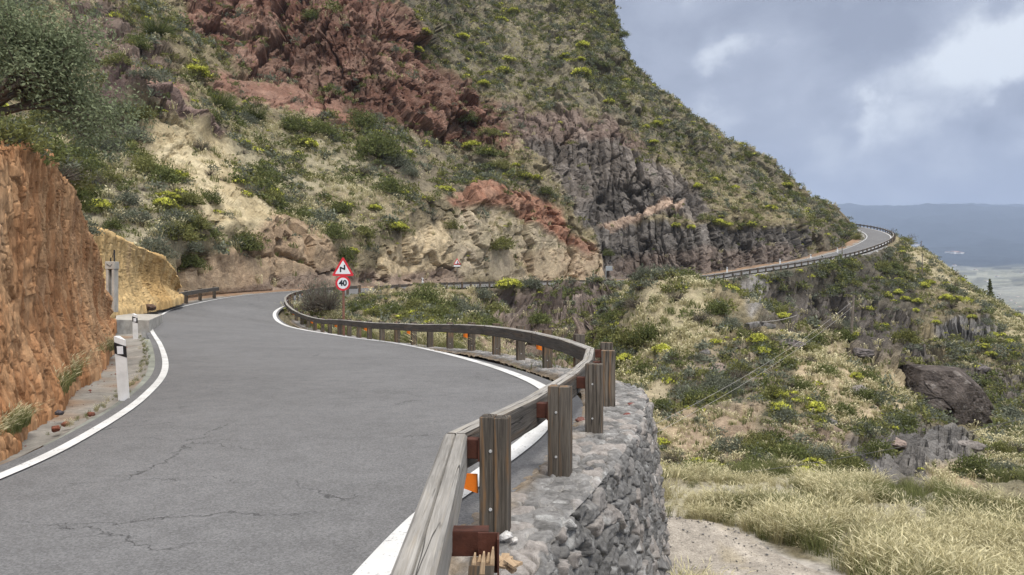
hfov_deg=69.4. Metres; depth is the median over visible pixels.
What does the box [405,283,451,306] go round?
green shrub
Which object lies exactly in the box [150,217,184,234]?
grey shrub
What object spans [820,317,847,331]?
twiggy bush
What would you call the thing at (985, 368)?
rock
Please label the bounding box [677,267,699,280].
green shrub
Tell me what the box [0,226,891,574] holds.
road
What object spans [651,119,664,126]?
flowering shrub
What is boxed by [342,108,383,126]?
green shrub
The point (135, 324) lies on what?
marker post
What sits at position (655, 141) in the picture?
flowering shrub
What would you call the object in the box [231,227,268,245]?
olive shrub
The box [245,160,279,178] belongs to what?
green shrub
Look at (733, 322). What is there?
grey shrub
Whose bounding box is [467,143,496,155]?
green shrub
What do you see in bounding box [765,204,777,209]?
flowering shrub
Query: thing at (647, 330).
green shrub
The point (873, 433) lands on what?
grey shrub
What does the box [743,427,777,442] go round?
olive shrub
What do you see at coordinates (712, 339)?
flowering shrub
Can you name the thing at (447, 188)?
flowering shrub
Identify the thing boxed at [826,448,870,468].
green shrub
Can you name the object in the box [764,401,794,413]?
flowering shrub
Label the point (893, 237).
guardrail
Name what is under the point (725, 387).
grey shrub
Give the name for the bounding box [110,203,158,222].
grey shrub
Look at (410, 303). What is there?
olive shrub
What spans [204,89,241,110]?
broom bush
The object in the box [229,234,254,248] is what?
grey shrub
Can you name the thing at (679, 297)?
twiggy bush
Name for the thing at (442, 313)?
green shrub
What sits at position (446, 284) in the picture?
guardrail
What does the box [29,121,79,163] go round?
green shrub
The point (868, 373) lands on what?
green shrub
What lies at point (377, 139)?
green shrub
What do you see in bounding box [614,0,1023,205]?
sky
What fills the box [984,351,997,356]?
flowering shrub
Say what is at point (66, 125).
green shrub
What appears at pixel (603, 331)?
olive shrub
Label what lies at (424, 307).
grey shrub
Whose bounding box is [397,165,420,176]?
grey shrub
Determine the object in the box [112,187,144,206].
grey shrub
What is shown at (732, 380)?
grey shrub
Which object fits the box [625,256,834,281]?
guardrail
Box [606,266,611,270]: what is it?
road sign
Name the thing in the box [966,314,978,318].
flowering shrub
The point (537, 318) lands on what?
green shrub
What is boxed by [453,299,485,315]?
grey shrub
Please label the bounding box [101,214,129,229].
green shrub
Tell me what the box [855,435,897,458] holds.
green shrub
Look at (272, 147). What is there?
twiggy bush
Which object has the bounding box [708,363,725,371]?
rock
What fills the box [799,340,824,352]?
olive shrub
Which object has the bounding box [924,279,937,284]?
flowering shrub
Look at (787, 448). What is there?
green shrub
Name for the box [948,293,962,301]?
flowering shrub
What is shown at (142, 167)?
olive shrub
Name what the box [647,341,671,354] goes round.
flowering shrub
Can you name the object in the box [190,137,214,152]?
twiggy bush
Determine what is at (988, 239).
valley
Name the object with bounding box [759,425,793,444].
green shrub
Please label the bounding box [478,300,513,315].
olive shrub
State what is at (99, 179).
twiggy bush
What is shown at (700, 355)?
grey shrub
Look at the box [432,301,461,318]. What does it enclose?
green shrub
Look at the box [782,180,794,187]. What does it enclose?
flowering shrub
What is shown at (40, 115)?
olive shrub
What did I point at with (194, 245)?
grey shrub
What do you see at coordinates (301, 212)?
green shrub
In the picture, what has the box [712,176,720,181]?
flowering shrub
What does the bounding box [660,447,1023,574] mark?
grass
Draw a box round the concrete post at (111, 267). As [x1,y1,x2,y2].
[105,250,118,311]
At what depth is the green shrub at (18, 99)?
65.86 m
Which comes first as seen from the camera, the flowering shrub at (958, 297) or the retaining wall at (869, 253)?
the flowering shrub at (958, 297)
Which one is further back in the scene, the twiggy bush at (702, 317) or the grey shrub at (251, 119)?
the grey shrub at (251, 119)
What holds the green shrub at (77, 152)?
on the hill
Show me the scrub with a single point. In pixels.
(1008, 412)
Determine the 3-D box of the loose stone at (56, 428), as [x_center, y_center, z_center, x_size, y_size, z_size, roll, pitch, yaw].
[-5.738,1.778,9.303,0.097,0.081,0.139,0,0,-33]
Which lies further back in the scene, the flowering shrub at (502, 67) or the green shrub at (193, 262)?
the flowering shrub at (502, 67)
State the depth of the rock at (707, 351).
46.54 m
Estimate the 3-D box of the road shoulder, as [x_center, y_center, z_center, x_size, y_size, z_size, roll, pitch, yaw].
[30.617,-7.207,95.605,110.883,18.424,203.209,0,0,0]
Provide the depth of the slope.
53.10 m
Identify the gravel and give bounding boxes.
[24,347,819,573]
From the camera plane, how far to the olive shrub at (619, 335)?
52.27 m
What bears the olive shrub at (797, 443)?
on the slope
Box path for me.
[666,514,826,574]
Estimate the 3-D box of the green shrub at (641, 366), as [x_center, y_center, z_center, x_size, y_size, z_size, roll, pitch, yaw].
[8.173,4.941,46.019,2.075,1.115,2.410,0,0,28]
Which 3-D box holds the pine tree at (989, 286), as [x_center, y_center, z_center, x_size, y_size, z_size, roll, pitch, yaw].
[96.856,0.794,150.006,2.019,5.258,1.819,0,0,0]
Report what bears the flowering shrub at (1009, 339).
on the slope
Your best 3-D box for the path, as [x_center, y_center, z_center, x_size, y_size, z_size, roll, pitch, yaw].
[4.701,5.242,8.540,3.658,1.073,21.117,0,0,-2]
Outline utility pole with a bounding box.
[849,296,857,342]
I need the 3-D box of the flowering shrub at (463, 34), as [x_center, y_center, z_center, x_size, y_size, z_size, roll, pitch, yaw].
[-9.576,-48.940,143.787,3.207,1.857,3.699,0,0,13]
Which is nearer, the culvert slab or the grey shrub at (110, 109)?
the culvert slab
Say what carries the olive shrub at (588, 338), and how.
on the slope
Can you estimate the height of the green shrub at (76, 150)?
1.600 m
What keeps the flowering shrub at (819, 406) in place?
on the slope
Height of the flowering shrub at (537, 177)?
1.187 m
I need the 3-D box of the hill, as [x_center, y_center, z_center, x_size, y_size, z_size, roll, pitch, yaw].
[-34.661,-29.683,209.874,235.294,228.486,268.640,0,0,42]
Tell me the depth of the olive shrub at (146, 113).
66.84 m
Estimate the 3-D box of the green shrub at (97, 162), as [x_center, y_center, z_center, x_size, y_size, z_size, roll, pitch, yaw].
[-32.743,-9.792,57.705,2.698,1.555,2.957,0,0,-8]
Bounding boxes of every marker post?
[114,336,129,400]
[132,313,137,338]
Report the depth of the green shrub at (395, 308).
52.21 m
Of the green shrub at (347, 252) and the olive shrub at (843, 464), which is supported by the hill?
the green shrub at (347, 252)
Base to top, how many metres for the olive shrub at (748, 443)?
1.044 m
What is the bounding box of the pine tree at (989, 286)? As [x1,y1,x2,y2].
[987,279,993,297]
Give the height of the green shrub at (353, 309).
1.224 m
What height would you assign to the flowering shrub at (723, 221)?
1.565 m
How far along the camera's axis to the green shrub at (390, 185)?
91.73 m
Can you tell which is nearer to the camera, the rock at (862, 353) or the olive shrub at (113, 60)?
the rock at (862, 353)
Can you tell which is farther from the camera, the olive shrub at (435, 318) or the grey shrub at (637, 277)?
the grey shrub at (637, 277)
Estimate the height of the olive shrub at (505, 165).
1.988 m
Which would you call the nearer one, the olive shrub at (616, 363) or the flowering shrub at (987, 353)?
the olive shrub at (616, 363)
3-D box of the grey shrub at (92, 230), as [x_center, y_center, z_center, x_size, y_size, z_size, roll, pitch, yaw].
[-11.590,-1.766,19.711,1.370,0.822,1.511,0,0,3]
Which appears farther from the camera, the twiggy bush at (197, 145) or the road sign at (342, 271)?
the twiggy bush at (197, 145)
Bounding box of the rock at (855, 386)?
[850,385,866,393]
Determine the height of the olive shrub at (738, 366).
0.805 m
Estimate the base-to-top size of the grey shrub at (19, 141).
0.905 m
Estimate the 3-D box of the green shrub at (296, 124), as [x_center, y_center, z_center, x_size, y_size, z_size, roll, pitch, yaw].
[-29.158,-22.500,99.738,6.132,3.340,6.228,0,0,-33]
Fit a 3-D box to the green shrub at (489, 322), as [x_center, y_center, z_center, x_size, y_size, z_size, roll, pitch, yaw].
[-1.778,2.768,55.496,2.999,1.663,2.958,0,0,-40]
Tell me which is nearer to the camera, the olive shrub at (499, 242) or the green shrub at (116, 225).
the green shrub at (116, 225)
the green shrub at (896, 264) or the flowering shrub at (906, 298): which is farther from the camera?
the green shrub at (896, 264)
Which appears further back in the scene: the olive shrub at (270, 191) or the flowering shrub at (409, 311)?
the olive shrub at (270, 191)
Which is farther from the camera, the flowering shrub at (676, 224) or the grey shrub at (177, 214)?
the flowering shrub at (676, 224)
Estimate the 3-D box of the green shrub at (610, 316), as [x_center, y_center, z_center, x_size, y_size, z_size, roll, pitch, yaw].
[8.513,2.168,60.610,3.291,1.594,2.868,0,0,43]
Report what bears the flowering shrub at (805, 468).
on the slope
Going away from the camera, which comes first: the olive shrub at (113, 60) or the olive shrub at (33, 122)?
the olive shrub at (33, 122)
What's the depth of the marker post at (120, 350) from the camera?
12.35 m
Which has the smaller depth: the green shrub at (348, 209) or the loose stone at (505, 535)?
the loose stone at (505, 535)
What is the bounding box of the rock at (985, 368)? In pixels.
[973,364,990,372]
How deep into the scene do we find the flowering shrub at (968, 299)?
130.25 m
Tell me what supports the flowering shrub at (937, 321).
on the slope
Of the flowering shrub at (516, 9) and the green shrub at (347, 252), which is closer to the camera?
the green shrub at (347, 252)
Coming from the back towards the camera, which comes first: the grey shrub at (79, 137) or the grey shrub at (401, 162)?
the grey shrub at (401, 162)
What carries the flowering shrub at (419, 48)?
on the hill
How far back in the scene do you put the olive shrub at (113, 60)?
67.01 m
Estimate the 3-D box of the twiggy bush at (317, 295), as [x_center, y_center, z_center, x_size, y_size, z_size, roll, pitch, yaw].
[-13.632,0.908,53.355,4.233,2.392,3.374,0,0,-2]
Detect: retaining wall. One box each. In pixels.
[290,320,673,574]
[720,272,766,279]
[744,321,775,328]
[861,246,887,255]
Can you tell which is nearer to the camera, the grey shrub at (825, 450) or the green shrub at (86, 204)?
the green shrub at (86, 204)
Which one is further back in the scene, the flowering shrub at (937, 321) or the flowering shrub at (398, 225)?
the flowering shrub at (937, 321)
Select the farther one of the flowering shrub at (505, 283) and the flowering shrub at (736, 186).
the flowering shrub at (736, 186)
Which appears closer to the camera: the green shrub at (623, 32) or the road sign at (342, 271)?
the road sign at (342, 271)
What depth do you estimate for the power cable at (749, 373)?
35.36 m
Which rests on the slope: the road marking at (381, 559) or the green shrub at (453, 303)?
the green shrub at (453, 303)
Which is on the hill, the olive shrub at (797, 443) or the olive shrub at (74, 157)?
the olive shrub at (74, 157)
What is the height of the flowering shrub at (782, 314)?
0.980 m
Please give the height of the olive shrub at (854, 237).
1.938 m
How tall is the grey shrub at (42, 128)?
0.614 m
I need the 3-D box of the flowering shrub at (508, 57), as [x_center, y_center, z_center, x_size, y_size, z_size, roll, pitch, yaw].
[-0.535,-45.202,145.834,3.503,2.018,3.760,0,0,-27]
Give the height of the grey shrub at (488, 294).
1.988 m
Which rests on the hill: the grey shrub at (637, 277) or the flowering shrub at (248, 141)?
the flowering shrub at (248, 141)
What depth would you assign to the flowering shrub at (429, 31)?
129.09 m
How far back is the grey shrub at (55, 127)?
62.49 m
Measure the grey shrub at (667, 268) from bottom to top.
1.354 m
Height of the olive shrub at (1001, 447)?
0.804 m
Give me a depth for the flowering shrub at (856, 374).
43.98 m
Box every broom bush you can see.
[133,12,177,39]
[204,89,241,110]
[241,101,269,120]
[409,287,442,304]
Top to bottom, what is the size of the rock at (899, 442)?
0.519 m
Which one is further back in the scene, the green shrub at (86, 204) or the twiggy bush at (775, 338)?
the twiggy bush at (775, 338)
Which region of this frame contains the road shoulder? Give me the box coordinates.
[0,231,864,464]
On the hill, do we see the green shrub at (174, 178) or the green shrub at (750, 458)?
the green shrub at (174, 178)
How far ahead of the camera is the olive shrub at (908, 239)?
158.37 m
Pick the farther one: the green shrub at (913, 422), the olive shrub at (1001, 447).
the green shrub at (913, 422)
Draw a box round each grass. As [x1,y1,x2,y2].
[0,293,714,517]
[6,0,1023,483]
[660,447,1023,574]
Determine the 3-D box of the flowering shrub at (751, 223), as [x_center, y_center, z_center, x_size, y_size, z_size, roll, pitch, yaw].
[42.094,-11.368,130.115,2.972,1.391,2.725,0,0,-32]
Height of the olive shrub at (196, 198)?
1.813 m
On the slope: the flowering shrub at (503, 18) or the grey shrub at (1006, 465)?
the grey shrub at (1006, 465)
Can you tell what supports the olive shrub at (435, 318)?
on the slope
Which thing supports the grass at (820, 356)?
on the hill
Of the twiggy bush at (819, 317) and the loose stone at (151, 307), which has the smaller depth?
the loose stone at (151, 307)
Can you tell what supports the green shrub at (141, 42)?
on the hill
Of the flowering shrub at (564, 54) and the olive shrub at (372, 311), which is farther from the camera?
the flowering shrub at (564, 54)
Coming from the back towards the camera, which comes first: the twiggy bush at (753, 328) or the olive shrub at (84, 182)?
the twiggy bush at (753, 328)
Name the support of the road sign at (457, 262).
on the slope
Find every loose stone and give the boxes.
[51,425,59,431]
[54,410,63,414]
[146,304,155,310]
[499,530,512,541]
[511,537,517,542]
[575,417,584,421]
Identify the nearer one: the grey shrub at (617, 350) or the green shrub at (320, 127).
the grey shrub at (617, 350)
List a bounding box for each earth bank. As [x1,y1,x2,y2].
[0,140,116,460]
[87,224,183,318]
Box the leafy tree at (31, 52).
[0,0,174,171]
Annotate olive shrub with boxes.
[0,104,54,153]
[5,115,66,161]
[11,112,40,130]
[25,109,57,124]
[58,161,103,192]
[64,155,88,167]
[72,134,106,145]
[85,166,124,183]
[100,48,137,66]
[122,102,159,121]
[127,149,164,168]
[127,158,168,175]
[151,212,206,241]
[175,187,199,206]
[177,184,206,204]
[183,207,217,229]
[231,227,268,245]
[260,188,283,200]
[304,310,333,320]
[355,224,376,239]
[359,304,392,317]
[401,296,429,310]
[417,313,441,320]
[427,303,453,317]
[441,215,462,229]
[475,126,502,136]
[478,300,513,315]
[488,159,512,168]
[490,233,518,249]
[578,333,593,346]
[590,337,602,346]
[594,323,618,338]
[608,321,657,351]
[615,358,625,369]
[726,360,754,373]
[736,432,777,451]
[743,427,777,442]
[761,385,789,400]
[761,442,792,458]
[766,349,796,364]
[770,304,802,315]
[784,438,812,450]
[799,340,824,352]
[806,449,831,467]
[830,450,875,472]
[849,232,864,239]
[874,258,894,270]
[885,321,925,343]
[900,236,916,244]
[987,440,1016,454]
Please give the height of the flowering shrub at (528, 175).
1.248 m
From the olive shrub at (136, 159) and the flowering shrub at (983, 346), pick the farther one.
the flowering shrub at (983, 346)
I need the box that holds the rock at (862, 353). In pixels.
[852,348,874,358]
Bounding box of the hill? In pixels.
[0,0,860,297]
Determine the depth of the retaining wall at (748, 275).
114.78 m
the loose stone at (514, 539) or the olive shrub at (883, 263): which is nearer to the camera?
the loose stone at (514, 539)
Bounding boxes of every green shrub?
[1,111,72,167]
[14,90,46,100]
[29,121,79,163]
[59,118,82,130]
[63,143,92,160]
[65,142,100,158]
[74,155,110,170]
[74,186,107,213]
[81,185,109,196]
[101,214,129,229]
[124,31,154,50]
[142,158,190,184]
[180,251,209,267]
[201,190,223,203]
[231,230,268,250]
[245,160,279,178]
[252,175,279,191]
[265,190,291,207]
[274,109,316,131]
[288,207,314,218]
[298,4,322,19]
[300,116,343,136]
[321,219,353,239]
[326,199,354,213]
[336,244,358,260]
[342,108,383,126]
[345,299,367,311]
[347,294,380,307]
[348,125,413,159]
[369,172,416,194]
[377,299,403,313]
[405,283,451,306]
[430,305,456,319]
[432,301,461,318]
[433,315,456,334]
[445,297,466,310]
[457,109,482,122]
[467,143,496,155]
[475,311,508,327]
[477,313,505,326]
[525,308,555,323]
[535,185,555,194]
[595,333,617,345]
[598,305,627,322]
[601,248,614,255]
[617,28,630,37]
[620,317,666,343]
[624,360,654,375]
[649,393,675,411]
[675,452,712,467]
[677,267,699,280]
[680,386,706,404]
[698,297,737,314]
[733,449,769,466]
[737,440,792,460]
[747,342,782,355]
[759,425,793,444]
[774,438,814,460]
[776,440,814,462]
[787,377,816,391]
[799,329,835,345]
[815,360,840,375]
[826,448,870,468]
[827,399,862,416]
[829,325,856,340]
[836,452,870,473]
[851,383,884,404]
[855,364,885,384]
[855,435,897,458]
[887,410,923,428]
[889,259,905,269]
[933,407,952,421]
[944,449,1000,478]
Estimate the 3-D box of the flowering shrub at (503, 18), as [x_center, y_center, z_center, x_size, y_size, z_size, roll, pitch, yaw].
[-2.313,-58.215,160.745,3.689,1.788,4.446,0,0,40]
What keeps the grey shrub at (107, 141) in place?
on the hill
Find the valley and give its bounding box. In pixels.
[43,203,1023,445]
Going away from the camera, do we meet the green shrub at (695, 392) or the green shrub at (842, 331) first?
the green shrub at (695, 392)
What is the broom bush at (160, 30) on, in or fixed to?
on the hill
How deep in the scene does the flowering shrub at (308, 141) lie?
96.83 m
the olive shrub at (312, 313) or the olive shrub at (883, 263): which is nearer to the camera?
the olive shrub at (312, 313)
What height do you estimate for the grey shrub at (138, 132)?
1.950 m
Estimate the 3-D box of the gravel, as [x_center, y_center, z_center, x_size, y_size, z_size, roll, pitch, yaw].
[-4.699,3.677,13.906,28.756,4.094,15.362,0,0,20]
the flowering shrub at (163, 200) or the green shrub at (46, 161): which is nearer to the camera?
the green shrub at (46, 161)
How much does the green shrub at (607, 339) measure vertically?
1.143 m
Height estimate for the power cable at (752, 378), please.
4.549 m
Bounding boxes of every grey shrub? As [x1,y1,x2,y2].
[0,114,53,159]
[1,116,52,152]
[42,120,67,134]
[56,143,83,174]
[66,130,102,142]
[67,124,111,135]
[76,137,104,150]
[83,209,108,236]
[92,101,122,117]
[99,134,129,151]
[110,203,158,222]
[112,121,158,142]
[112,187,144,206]
[120,66,167,83]
[135,227,180,258]
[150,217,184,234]
[155,205,200,222]
[184,240,206,252]
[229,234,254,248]
[238,110,262,124]
[282,192,298,204]
[310,207,331,219]
[382,153,416,167]
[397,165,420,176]
[415,302,442,309]
[447,291,472,307]
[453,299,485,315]
[472,283,497,298]
[519,275,545,288]
[599,345,627,359]
[627,263,656,280]
[652,264,683,276]
[669,383,702,397]
[687,351,712,361]
[700,369,724,386]
[708,433,745,454]
[711,379,744,394]
[713,375,745,390]
[717,311,745,330]
[718,453,732,463]
[747,447,775,462]
[772,405,801,423]
[805,438,837,461]
[834,314,862,330]
[847,416,880,437]
[878,411,904,424]
[916,399,939,418]
[984,455,1022,479]
[991,460,1023,475]
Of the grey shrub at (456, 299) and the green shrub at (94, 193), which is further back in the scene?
the grey shrub at (456, 299)
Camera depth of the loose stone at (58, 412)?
10.37 m
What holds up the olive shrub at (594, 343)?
on the slope
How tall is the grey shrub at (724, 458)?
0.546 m
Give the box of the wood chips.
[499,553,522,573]
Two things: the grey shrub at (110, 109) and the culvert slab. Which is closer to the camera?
the culvert slab
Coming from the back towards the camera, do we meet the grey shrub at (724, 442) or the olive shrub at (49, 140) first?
the grey shrub at (724, 442)
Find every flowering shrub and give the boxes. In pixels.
[88,196,118,210]
[150,194,179,208]
[153,189,183,200]
[171,168,193,180]
[179,62,221,82]
[238,137,253,146]
[259,183,286,196]
[295,135,319,148]
[350,246,359,254]
[368,204,383,210]
[388,220,406,230]
[389,221,411,231]
[405,308,417,316]
[414,45,425,51]
[421,26,433,35]
[438,184,456,193]
[455,31,469,40]
[461,139,480,148]
[476,78,490,87]
[491,276,528,289]
[494,64,509,72]
[495,14,508,22]
[502,55,517,62]
[507,5,519,13]
[511,162,520,167]
[520,172,532,178]
[531,173,542,180]
[556,52,571,58]
[570,63,594,75]
[573,56,586,60]
[575,39,590,47]
[603,98,614,104]
[615,351,634,363]
[647,139,659,143]
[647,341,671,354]
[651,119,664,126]
[657,436,671,445]
[671,221,680,227]
[687,224,695,229]
[693,183,704,188]
[710,338,719,344]
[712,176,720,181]
[713,218,727,224]
[721,222,733,226]
[731,184,739,189]
[745,220,759,226]
[746,331,767,344]
[753,346,771,354]
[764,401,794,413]
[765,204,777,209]
[768,387,791,399]
[777,310,790,321]
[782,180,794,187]
[794,464,817,473]
[802,453,828,467]
[803,399,832,414]
[847,330,860,337]
[848,371,863,379]
[893,288,903,293]
[900,294,911,300]
[911,298,924,302]
[919,279,930,288]
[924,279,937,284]
[930,318,942,324]
[936,292,953,300]
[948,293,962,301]
[956,297,973,303]
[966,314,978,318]
[978,343,993,349]
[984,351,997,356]
[1005,338,1015,343]
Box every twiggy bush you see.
[60,152,93,186]
[79,168,114,186]
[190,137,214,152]
[260,141,278,152]
[288,282,318,312]
[293,285,339,305]
[298,271,330,314]
[305,279,341,316]
[351,162,373,174]
[617,293,649,307]
[661,443,684,464]
[665,289,683,301]
[690,309,716,324]
[690,451,713,457]
[722,365,748,379]
[739,322,769,332]
[750,314,779,327]
[758,330,786,346]
[807,308,830,321]
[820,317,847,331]
[1004,439,1023,454]
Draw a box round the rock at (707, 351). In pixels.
[699,349,709,354]
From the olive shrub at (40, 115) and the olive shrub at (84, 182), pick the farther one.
the olive shrub at (40, 115)
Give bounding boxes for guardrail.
[179,286,218,302]
[284,285,614,574]
[374,279,613,288]
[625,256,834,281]
[835,224,895,259]
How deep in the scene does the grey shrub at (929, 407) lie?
44.97 m
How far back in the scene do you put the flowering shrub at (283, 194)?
74.40 m
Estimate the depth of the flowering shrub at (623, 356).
50.21 m
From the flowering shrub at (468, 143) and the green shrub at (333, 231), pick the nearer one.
the green shrub at (333, 231)
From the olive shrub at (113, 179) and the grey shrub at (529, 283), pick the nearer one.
the olive shrub at (113, 179)
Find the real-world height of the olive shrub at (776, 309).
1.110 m
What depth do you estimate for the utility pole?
51.19 m
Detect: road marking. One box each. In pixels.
[0,230,866,478]
[273,227,890,574]
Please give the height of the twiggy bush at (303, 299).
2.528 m
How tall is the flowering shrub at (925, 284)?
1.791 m
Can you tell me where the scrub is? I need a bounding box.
[0,0,1023,479]
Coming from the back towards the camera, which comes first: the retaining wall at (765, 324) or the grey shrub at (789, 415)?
the retaining wall at (765, 324)
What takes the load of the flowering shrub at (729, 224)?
on the hill
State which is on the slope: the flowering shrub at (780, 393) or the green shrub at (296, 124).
the flowering shrub at (780, 393)
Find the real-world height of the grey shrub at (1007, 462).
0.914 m
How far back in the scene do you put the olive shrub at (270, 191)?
72.80 m
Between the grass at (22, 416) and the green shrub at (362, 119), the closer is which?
the grass at (22, 416)
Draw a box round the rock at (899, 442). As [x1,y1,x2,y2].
[883,437,906,448]
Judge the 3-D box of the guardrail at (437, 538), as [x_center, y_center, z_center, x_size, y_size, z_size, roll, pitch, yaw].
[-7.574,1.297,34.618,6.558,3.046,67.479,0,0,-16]
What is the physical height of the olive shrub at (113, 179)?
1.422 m
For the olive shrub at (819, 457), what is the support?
on the slope
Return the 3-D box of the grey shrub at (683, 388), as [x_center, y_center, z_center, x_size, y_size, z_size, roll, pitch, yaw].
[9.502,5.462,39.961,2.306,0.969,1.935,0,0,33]
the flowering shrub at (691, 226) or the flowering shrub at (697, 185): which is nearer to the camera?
the flowering shrub at (691, 226)
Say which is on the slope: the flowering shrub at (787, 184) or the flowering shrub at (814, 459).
the flowering shrub at (814, 459)
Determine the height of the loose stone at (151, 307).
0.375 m
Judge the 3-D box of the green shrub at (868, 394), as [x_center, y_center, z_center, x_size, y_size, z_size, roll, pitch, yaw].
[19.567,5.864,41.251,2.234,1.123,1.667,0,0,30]
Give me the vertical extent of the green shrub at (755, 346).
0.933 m
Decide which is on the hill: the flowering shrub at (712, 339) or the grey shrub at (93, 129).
the grey shrub at (93, 129)
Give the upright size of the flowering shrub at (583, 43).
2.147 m
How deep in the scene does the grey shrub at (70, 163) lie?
14.68 m
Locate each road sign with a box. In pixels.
[333,258,353,335]
[454,259,459,281]
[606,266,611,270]
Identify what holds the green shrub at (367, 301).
on the slope
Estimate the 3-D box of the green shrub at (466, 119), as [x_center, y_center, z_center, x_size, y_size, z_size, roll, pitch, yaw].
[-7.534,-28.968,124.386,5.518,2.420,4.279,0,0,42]
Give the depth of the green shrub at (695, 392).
39.21 m
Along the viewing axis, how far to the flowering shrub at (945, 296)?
132.46 m
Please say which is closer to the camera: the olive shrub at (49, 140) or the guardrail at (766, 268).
the olive shrub at (49, 140)
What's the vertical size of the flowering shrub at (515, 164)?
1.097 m
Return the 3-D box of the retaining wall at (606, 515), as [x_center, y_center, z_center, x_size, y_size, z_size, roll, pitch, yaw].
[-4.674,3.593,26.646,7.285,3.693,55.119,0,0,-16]
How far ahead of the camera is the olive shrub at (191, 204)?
59.48 m
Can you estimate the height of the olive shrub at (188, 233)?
2.155 m
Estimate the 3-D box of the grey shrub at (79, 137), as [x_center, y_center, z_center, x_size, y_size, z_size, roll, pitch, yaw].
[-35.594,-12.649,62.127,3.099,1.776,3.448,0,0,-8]
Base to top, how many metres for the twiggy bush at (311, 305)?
3.231 m
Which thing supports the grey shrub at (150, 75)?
on the hill
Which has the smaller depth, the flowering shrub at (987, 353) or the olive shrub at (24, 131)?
the olive shrub at (24, 131)
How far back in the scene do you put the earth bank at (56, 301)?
11.54 m
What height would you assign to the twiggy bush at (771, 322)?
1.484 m
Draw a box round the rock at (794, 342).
[777,338,806,349]
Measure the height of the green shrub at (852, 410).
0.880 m
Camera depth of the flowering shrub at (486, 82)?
132.57 m
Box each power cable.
[656,303,849,423]
[658,307,851,431]
[733,418,1022,473]
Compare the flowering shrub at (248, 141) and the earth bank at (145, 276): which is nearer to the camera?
the earth bank at (145, 276)
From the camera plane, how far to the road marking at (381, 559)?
5.71 m
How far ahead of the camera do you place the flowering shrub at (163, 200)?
56.52 m
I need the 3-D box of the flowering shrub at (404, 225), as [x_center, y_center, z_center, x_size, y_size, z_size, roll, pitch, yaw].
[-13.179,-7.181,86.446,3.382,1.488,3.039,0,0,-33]
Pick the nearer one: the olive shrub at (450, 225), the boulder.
the boulder
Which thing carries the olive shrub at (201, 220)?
on the hill
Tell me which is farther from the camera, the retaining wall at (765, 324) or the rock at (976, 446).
the retaining wall at (765, 324)
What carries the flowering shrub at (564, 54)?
on the hill
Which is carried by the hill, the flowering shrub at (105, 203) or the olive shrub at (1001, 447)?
the flowering shrub at (105, 203)
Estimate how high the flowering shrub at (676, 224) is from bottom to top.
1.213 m
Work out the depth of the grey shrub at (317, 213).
77.87 m
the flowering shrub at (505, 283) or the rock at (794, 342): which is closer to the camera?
the rock at (794, 342)
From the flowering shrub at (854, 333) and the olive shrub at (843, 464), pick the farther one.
the flowering shrub at (854, 333)
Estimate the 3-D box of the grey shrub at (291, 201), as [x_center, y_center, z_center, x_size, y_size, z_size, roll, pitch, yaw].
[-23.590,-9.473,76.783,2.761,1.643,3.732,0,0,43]
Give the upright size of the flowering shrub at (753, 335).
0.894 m
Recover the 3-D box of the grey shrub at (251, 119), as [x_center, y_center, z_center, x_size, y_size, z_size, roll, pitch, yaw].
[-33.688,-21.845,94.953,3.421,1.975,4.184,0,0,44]
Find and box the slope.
[278,232,1023,574]
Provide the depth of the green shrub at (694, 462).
27.19 m
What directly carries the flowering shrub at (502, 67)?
on the hill
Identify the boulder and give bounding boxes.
[898,364,993,428]
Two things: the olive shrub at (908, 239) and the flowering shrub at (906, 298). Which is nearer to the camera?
the flowering shrub at (906, 298)
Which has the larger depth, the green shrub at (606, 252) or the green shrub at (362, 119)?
the green shrub at (606, 252)
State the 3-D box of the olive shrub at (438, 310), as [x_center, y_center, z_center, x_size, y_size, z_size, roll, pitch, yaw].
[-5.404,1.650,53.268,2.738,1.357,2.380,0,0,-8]
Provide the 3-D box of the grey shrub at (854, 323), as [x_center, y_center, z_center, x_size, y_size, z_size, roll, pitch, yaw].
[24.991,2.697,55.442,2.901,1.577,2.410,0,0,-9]
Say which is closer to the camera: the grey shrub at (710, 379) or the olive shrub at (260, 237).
the grey shrub at (710, 379)
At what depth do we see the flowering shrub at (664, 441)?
33.27 m
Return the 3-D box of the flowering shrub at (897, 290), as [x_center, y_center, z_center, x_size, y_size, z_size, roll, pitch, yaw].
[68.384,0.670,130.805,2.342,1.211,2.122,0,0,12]
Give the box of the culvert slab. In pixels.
[116,314,162,338]
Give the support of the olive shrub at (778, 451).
on the slope
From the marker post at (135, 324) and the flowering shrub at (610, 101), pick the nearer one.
the marker post at (135, 324)
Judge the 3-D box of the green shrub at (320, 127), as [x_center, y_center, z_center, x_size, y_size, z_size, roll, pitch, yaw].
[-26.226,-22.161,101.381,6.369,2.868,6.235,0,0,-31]
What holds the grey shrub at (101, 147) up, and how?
on the hill
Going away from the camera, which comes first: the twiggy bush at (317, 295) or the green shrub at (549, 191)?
the twiggy bush at (317, 295)
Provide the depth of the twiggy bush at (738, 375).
41.81 m
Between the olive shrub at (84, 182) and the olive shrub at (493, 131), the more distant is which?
the olive shrub at (493, 131)
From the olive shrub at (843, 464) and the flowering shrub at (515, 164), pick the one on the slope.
the olive shrub at (843, 464)
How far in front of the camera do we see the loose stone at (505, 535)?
5.12 m
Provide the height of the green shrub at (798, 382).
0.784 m
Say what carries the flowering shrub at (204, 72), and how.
on the hill
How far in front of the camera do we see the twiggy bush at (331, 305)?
46.83 m
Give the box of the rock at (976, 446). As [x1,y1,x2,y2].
[958,440,985,452]
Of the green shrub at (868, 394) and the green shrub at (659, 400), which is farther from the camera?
the green shrub at (868, 394)

